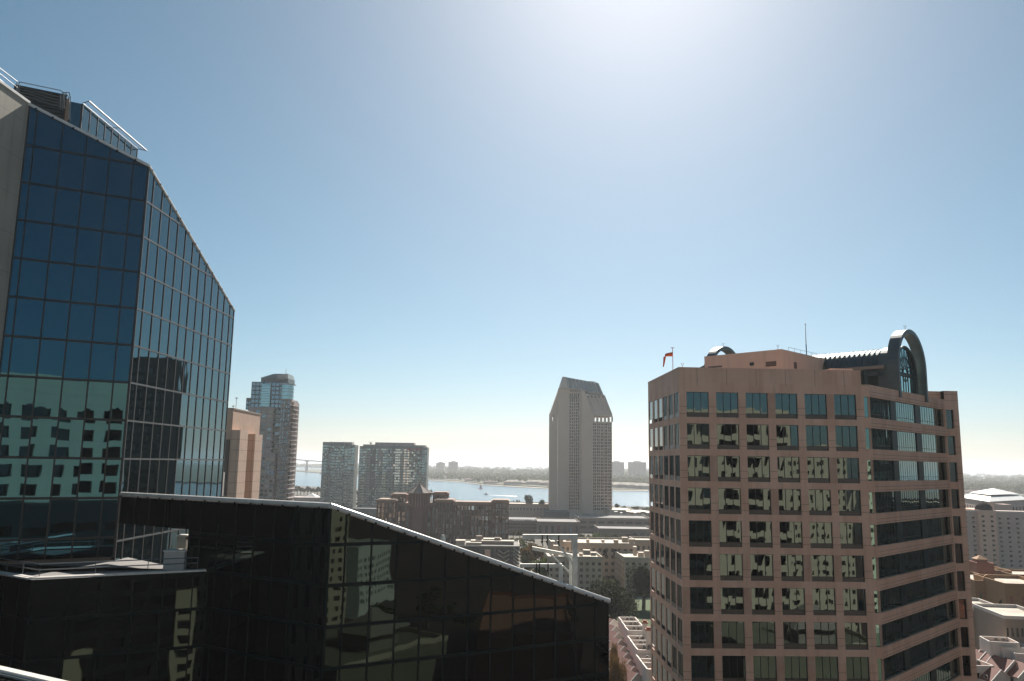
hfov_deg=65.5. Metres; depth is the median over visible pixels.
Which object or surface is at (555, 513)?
service block
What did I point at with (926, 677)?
ribbon window
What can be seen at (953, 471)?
pier window
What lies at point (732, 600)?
window
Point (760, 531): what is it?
window
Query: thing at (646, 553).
roof stair box
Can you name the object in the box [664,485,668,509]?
window
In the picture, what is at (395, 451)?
window
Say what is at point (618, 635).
white townhouse
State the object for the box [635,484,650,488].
island house
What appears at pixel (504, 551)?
terraced building
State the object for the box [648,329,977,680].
granite office tower
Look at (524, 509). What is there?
tan hall
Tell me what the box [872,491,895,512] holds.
ribbon window
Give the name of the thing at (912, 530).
ribbon window
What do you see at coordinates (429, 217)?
sky
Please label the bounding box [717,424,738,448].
window
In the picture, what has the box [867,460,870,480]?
slim window
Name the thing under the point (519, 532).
tree
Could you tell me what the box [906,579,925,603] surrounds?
ribbon window
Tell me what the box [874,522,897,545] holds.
ribbon window
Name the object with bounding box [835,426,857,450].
window
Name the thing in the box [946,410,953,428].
pier window
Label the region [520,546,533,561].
tree
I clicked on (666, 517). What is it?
window
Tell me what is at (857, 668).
window
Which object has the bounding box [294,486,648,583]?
ground
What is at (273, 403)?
condo tower
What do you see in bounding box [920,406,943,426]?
ribbon window
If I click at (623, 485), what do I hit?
island house
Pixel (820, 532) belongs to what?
window
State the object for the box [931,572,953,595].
ribbon window
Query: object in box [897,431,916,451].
ribbon window
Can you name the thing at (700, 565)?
window
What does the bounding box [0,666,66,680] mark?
glass roof edge
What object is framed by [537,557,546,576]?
tree
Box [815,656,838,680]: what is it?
window
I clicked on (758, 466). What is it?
window
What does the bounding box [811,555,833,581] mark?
window
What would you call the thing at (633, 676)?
white townhouse
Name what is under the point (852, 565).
window
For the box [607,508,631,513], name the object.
flat roof hall
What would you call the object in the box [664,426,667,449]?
window
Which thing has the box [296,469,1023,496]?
island
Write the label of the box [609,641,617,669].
tree
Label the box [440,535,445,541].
mushroom vent
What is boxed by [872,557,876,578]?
slim window
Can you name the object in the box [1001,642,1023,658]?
white townhouse
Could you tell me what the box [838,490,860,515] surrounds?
window
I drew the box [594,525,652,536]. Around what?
arcade building
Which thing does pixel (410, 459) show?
bay window
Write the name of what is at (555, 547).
roof stair box
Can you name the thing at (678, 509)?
window
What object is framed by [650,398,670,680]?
window
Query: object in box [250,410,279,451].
stone bay window
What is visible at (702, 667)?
window
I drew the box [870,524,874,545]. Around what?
slim window
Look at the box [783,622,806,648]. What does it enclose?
window
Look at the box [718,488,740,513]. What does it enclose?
window
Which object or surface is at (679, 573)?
window
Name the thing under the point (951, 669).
ribbon window
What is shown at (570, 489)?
window
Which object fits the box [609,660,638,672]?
white townhouse
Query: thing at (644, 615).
lawn
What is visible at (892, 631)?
ribbon window
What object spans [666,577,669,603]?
window
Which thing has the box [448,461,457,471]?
tower
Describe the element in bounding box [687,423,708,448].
window
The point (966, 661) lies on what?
pier window
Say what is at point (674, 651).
window
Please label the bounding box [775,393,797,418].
window
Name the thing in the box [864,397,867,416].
slim window
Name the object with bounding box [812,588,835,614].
window
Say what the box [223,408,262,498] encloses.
ribbed concrete tower
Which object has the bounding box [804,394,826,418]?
window
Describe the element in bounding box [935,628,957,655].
ribbon window
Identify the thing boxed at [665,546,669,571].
window
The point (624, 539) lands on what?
roof stair box
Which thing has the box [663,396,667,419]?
window
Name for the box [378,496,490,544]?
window
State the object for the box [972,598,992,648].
flat roofed row
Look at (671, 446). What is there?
window
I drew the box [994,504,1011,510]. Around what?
plant box
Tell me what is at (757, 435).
window
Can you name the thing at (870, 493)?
slim window
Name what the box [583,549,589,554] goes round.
roof stair box
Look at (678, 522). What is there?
window
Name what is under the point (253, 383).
window
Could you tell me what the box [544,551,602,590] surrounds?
cream apartment block
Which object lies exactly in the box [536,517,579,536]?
podium building
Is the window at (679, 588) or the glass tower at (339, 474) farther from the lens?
the glass tower at (339, 474)
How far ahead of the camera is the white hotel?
417.87 m
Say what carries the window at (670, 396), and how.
in the granite office tower at (807, 518)
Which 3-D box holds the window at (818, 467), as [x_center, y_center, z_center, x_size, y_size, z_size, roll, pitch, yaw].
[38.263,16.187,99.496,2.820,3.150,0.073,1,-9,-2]
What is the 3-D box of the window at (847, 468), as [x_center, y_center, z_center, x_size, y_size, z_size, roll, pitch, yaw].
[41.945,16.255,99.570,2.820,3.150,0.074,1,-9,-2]
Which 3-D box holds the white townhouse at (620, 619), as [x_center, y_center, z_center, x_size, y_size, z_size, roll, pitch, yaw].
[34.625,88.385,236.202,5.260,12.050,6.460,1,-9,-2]
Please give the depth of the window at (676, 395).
101.75 m
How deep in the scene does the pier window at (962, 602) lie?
116.88 m
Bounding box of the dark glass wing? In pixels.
[119,492,610,680]
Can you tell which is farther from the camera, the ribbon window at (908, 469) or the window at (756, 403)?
the ribbon window at (908, 469)
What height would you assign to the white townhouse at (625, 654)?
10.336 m
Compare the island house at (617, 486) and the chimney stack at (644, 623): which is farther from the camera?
the island house at (617, 486)
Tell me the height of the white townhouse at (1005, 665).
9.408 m
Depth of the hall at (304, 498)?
1098.94 m
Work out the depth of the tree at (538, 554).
416.60 m
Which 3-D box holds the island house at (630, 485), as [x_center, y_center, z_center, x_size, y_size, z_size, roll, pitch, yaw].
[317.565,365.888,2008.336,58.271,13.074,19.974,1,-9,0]
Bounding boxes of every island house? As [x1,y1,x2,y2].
[483,480,494,483]
[504,480,521,484]
[526,480,541,484]
[612,484,620,487]
[616,482,633,487]
[626,483,646,487]
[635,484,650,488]
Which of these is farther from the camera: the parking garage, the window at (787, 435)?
the parking garage
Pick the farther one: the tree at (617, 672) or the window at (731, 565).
the tree at (617, 672)
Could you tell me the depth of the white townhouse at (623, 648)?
207.85 m
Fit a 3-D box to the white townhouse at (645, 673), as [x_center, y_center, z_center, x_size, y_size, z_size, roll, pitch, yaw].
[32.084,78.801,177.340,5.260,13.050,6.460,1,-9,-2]
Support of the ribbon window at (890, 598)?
in the granite office tower at (807, 518)
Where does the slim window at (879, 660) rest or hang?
in the granite office tower at (807, 518)
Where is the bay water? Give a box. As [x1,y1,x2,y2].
[295,460,1023,506]
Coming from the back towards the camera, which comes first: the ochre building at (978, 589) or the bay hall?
the bay hall
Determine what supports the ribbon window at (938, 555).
in the granite office tower at (807, 518)
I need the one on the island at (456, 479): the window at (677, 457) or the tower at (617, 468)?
the tower at (617, 468)
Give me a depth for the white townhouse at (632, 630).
217.94 m
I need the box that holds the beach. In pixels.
[357,476,647,490]
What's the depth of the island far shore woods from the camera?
6313.93 m
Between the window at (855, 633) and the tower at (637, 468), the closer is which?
the window at (855, 633)
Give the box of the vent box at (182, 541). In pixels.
[176,534,187,548]
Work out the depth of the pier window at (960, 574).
117.51 m
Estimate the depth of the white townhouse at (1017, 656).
204.78 m
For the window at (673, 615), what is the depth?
100.58 m
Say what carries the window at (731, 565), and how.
in the granite office tower at (807, 518)
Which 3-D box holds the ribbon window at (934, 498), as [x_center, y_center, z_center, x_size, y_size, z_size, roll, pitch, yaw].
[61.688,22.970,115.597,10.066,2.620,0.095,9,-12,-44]
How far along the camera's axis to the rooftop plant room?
78.87 m
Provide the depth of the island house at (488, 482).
2225.94 m
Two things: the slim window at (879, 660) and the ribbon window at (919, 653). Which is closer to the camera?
the slim window at (879, 660)
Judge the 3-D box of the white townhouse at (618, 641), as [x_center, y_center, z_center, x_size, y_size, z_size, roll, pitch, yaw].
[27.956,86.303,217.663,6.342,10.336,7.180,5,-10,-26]
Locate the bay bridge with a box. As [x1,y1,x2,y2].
[296,459,358,470]
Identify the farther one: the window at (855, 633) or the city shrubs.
the city shrubs
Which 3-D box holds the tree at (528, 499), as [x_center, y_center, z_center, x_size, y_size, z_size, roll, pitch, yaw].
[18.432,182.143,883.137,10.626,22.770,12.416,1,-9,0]
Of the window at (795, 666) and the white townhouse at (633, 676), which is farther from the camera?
the white townhouse at (633, 676)
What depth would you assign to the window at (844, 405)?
100.83 m
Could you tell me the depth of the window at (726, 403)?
100.39 m
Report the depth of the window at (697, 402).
100.27 m
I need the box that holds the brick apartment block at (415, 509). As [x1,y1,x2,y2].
[376,483,509,544]
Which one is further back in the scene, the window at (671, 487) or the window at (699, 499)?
the window at (671, 487)
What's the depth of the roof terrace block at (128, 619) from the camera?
73.12 m
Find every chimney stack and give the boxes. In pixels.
[641,620,647,639]
[645,627,650,648]
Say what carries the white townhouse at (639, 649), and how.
on the alley
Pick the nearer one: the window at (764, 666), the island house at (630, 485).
the window at (764, 666)
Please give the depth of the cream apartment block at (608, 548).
389.66 m
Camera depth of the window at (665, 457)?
106.84 m
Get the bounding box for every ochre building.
[970,572,1001,600]
[973,574,1023,606]
[994,566,1011,574]
[995,569,1023,576]
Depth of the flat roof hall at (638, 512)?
797.32 m
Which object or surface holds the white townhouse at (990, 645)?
on the pavement
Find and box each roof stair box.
[553,545,558,555]
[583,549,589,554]
[621,537,627,542]
[633,546,636,555]
[638,552,643,556]
[644,550,649,556]
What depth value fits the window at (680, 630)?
97.41 m
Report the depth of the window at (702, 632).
96.08 m
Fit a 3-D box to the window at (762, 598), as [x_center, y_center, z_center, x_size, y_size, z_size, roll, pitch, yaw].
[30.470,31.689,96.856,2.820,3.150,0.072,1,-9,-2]
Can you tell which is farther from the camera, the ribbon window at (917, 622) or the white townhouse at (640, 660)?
the white townhouse at (640, 660)
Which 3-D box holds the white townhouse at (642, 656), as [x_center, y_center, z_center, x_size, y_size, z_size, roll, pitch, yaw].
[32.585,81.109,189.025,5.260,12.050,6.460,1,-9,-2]
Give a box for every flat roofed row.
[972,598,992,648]
[972,603,1023,649]
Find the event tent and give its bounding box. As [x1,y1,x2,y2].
[305,493,318,496]
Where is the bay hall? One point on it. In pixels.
(370, 511)
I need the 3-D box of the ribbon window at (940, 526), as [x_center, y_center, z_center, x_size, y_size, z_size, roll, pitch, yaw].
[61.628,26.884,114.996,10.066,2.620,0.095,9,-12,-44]
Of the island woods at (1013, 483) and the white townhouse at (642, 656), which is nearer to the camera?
the white townhouse at (642, 656)
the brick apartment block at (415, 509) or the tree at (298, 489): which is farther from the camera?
the tree at (298, 489)
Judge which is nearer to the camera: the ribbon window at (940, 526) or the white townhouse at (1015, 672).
the ribbon window at (940, 526)
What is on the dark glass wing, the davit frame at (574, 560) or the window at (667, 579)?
the davit frame at (574, 560)
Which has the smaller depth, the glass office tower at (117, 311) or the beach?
the glass office tower at (117, 311)
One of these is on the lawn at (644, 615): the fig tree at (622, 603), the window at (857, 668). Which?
the fig tree at (622, 603)
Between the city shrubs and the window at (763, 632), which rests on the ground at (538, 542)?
the city shrubs
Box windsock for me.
[663,348,672,366]
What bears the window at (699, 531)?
in the granite office tower at (807, 518)
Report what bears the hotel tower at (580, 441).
on the ground at (538, 542)
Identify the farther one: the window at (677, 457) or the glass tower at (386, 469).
the glass tower at (386, 469)
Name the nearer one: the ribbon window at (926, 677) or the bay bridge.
the ribbon window at (926, 677)
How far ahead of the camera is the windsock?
108.82 m
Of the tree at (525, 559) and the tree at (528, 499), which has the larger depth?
the tree at (528, 499)
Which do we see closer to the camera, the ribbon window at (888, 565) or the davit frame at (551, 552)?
the davit frame at (551, 552)
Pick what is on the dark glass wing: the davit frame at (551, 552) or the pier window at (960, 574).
the davit frame at (551, 552)
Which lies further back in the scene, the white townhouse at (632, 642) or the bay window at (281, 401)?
the bay window at (281, 401)
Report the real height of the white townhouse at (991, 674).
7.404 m
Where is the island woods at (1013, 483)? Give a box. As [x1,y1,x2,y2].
[357,465,1023,492]
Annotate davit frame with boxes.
[520,563,562,581]
[523,534,577,587]
[532,546,571,585]
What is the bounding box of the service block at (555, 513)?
[543,510,568,517]
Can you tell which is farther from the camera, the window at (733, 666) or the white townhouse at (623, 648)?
the white townhouse at (623, 648)
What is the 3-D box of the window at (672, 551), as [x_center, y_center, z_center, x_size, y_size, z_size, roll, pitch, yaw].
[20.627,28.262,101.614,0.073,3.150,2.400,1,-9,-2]
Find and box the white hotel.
[966,502,1023,568]
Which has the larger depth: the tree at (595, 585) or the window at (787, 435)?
the tree at (595, 585)
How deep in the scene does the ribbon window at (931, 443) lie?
116.80 m
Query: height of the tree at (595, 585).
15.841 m
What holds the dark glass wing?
on the ground at (538, 542)
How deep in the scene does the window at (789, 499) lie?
98.81 m
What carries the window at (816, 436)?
in the granite office tower at (807, 518)
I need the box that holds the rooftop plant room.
[163,549,187,569]
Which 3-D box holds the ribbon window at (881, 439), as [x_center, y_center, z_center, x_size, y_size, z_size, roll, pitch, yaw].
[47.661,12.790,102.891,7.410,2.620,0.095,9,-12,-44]
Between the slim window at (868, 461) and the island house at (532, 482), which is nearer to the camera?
the slim window at (868, 461)
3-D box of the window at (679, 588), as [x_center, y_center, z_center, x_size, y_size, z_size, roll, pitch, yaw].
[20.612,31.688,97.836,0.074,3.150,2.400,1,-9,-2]
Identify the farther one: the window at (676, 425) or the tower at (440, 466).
the tower at (440, 466)
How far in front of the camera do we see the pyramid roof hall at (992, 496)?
497.89 m
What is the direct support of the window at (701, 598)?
in the granite office tower at (807, 518)
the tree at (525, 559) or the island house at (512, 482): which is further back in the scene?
the island house at (512, 482)
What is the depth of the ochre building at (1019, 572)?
328.97 m
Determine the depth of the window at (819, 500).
98.91 m
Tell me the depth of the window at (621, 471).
3257.07 m
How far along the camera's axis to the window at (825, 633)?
96.50 m
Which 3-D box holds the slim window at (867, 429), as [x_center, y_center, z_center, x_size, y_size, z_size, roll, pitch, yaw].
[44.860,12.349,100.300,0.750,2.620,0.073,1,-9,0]
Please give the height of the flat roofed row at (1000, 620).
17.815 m
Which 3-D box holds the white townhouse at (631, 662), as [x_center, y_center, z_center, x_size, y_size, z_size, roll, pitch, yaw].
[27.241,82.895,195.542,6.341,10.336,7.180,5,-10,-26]
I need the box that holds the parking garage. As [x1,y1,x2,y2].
[509,516,536,533]
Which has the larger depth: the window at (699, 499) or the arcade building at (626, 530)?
the arcade building at (626, 530)
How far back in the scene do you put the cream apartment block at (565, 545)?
428.63 m
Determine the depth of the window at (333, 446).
945.55 m
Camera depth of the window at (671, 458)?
103.55 m
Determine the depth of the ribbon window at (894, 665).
98.86 m
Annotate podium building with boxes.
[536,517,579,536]
[574,514,649,531]
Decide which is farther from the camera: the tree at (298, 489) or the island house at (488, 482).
the island house at (488, 482)
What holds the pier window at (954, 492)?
in the granite office tower at (807, 518)
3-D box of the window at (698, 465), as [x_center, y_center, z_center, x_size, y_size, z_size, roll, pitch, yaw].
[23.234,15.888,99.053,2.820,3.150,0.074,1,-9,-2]
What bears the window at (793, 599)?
in the granite office tower at (807, 518)
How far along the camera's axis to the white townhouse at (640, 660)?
185.53 m
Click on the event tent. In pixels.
(311, 495)
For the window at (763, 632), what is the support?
in the granite office tower at (807, 518)
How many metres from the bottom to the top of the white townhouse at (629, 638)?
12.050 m
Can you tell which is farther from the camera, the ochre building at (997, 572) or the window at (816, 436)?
the ochre building at (997, 572)
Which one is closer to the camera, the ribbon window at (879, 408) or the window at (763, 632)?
the window at (763, 632)
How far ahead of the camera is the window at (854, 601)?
97.23 m
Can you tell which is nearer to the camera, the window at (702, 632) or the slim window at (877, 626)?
the window at (702, 632)
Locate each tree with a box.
[295,485,300,494]
[515,530,523,537]
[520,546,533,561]
[521,555,531,570]
[524,495,532,503]
[527,543,550,561]
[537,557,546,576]
[585,580,639,620]
[589,580,599,590]
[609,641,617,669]
[609,651,627,680]
[625,564,653,609]
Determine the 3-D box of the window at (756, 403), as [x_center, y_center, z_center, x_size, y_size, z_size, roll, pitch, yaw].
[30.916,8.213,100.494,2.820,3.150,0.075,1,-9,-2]
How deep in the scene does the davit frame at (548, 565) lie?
83.73 m
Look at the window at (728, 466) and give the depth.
99.17 m
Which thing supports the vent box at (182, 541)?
on the rooftop plant room
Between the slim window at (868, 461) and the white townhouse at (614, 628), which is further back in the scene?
the white townhouse at (614, 628)
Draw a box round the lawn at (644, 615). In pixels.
[610,592,653,626]
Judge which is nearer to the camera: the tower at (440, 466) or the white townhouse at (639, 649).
the white townhouse at (639, 649)
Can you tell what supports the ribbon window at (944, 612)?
in the granite office tower at (807, 518)
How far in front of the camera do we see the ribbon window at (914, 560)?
106.95 m
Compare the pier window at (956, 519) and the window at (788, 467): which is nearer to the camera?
the window at (788, 467)
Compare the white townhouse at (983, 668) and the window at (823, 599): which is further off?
the white townhouse at (983, 668)
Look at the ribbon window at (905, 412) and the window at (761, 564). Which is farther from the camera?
the ribbon window at (905, 412)
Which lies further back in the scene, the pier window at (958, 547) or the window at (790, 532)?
the pier window at (958, 547)
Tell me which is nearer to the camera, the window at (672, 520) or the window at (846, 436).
the window at (846, 436)
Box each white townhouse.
[609,618,617,626]
[609,624,620,633]
[609,630,623,640]
[609,635,626,646]
[609,640,629,653]
[609,647,632,659]
[609,654,635,666]
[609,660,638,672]
[618,617,638,629]
[621,621,641,636]
[622,667,641,680]
[624,626,641,643]
[627,636,643,649]
[630,640,645,656]
[633,644,653,662]
[635,654,650,668]
[638,658,650,674]
[641,662,654,680]
[976,651,990,661]
[976,659,993,680]
[978,663,1008,680]
[979,636,1019,656]
[979,652,1016,673]
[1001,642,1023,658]
[1003,656,1023,680]
[1011,651,1023,662]
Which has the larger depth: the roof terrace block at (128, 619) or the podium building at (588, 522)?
the podium building at (588, 522)
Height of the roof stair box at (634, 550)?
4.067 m
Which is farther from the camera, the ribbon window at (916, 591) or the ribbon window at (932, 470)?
the ribbon window at (932, 470)
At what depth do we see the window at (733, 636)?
96.17 m
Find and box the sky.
[0,0,1023,470]
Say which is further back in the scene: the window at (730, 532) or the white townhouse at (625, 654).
the white townhouse at (625, 654)
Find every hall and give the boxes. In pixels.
[294,496,319,501]
[351,507,375,517]
[509,502,548,516]
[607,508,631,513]
[625,510,648,516]
[965,488,1023,510]
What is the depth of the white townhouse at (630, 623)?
228.44 m
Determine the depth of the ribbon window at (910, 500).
108.15 m
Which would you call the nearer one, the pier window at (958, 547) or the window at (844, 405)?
the window at (844, 405)
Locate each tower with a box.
[0,68,234,563]
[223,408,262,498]
[246,374,298,500]
[320,442,357,508]
[357,442,428,506]
[436,462,444,471]
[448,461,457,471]
[548,377,612,517]
[612,461,623,475]
[628,461,645,475]
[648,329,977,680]
[969,555,994,573]
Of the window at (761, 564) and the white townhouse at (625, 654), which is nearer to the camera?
the window at (761, 564)
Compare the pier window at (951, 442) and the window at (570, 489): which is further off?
the window at (570, 489)
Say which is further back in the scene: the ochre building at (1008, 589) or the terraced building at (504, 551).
the terraced building at (504, 551)
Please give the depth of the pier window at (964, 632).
116.29 m
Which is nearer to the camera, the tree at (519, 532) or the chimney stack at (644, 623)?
the chimney stack at (644, 623)
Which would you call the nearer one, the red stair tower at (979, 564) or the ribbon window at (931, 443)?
the ribbon window at (931, 443)
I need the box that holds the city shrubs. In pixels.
[508,535,628,584]
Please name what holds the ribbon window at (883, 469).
in the granite office tower at (807, 518)
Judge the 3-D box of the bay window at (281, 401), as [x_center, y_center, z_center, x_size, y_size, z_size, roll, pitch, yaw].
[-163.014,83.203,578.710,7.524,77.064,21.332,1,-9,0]
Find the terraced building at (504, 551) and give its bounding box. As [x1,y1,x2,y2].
[455,535,519,567]
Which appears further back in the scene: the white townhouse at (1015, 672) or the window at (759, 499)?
the white townhouse at (1015, 672)
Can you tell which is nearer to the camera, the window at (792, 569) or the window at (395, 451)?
the window at (792, 569)
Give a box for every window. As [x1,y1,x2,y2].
[246,382,258,408]
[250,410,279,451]
[276,401,292,500]
[330,446,339,504]
[361,448,402,504]
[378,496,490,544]
[408,449,414,489]
[569,393,578,509]
[597,423,610,509]
[614,468,623,475]
[634,465,645,475]
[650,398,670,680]
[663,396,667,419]
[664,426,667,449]
[664,456,667,479]
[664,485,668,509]
[665,516,668,540]
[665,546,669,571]
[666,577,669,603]
[669,394,672,418]
[669,425,673,448]
[669,455,673,479]
[670,486,674,511]
[670,517,674,542]
[671,549,675,575]
[671,580,675,607]
[672,613,676,641]
[672,645,676,673]
[674,392,678,417]
[675,423,679,448]
[675,455,679,480]
[676,487,680,512]
[676,519,680,545]
[677,551,681,578]
[677,584,681,612]
[678,617,682,646]
[678,651,682,680]
[686,392,708,416]
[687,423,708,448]
[688,455,709,480]
[688,488,710,513]
[689,520,711,546]
[689,553,711,579]
[690,587,712,613]
[691,621,713,647]
[691,655,714,680]
[716,392,737,417]
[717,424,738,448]
[717,456,739,481]
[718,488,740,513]
[719,521,741,546]
[720,554,742,580]
[721,587,743,613]
[721,621,744,648]
[722,656,745,680]
[746,393,767,417]
[746,424,768,449]
[747,456,769,481]
[748,488,770,514]
[749,521,771,547]
[750,554,773,580]
[751,588,774,614]
[752,622,775,648]
[753,656,776,680]
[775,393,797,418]
[776,425,798,449]
[777,457,799,482]
[778,489,800,514]
[780,522,802,547]
[781,555,803,580]
[782,588,804,614]
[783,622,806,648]
[784,656,807,680]
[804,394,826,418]
[806,425,827,450]
[807,457,829,482]
[808,489,830,514]
[810,522,832,547]
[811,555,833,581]
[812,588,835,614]
[814,622,836,648]
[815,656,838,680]
[834,394,855,419]
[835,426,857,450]
[837,458,859,482]
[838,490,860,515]
[840,522,862,548]
[841,555,864,581]
[843,589,865,614]
[844,623,867,649]
[846,657,869,680]
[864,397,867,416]
[865,428,869,448]
[867,397,890,419]
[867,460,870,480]
[869,428,891,449]
[869,492,872,512]
[870,460,893,480]
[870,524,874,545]
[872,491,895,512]
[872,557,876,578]
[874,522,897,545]
[874,591,878,612]
[876,554,898,578]
[876,625,880,646]
[877,586,900,611]
[877,659,881,680]
[879,618,902,645]
[881,651,904,679]
[896,402,914,422]
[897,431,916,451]
[899,461,918,480]
[900,348,916,393]
[901,490,919,510]
[903,520,921,540]
[904,549,923,572]
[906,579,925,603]
[908,610,927,635]
[910,640,929,667]
[912,672,930,680]
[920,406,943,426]
[922,434,944,452]
[924,462,946,479]
[925,489,948,508]
[927,516,950,537]
[929,544,952,566]
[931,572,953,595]
[933,600,955,625]
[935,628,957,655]
[936,657,959,680]
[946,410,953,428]
[947,436,954,454]
[949,462,956,481]
[951,489,958,508]
[953,516,960,535]
[955,543,962,562]
[957,571,964,590]
[958,599,966,618]
[960,627,968,646]
[962,656,970,675]
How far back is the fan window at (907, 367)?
113.54 m
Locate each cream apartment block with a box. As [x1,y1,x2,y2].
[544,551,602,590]
[548,539,570,550]
[571,537,634,582]
[615,551,652,591]
[629,536,649,550]
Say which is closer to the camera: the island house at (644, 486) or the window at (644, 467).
the island house at (644, 486)
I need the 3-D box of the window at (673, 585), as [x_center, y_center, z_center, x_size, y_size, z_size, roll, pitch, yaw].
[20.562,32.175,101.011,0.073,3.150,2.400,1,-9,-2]
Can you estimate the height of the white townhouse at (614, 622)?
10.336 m
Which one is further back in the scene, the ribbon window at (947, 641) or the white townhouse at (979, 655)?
the white townhouse at (979, 655)
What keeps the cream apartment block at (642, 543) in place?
on the ground at (538, 542)
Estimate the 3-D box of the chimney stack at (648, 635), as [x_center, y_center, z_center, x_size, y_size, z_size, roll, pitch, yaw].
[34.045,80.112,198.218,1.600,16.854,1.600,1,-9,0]
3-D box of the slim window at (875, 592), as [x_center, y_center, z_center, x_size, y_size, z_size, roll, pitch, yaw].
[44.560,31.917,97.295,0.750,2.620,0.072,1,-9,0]
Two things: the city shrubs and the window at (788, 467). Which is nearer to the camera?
the window at (788, 467)
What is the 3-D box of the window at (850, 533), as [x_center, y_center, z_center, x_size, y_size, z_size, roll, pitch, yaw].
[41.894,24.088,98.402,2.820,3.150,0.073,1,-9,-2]
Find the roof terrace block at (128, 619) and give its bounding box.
[0,557,208,680]
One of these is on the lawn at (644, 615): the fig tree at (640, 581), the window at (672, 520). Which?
the fig tree at (640, 581)
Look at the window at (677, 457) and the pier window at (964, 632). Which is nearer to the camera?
the window at (677, 457)
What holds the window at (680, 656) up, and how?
in the granite office tower at (807, 518)

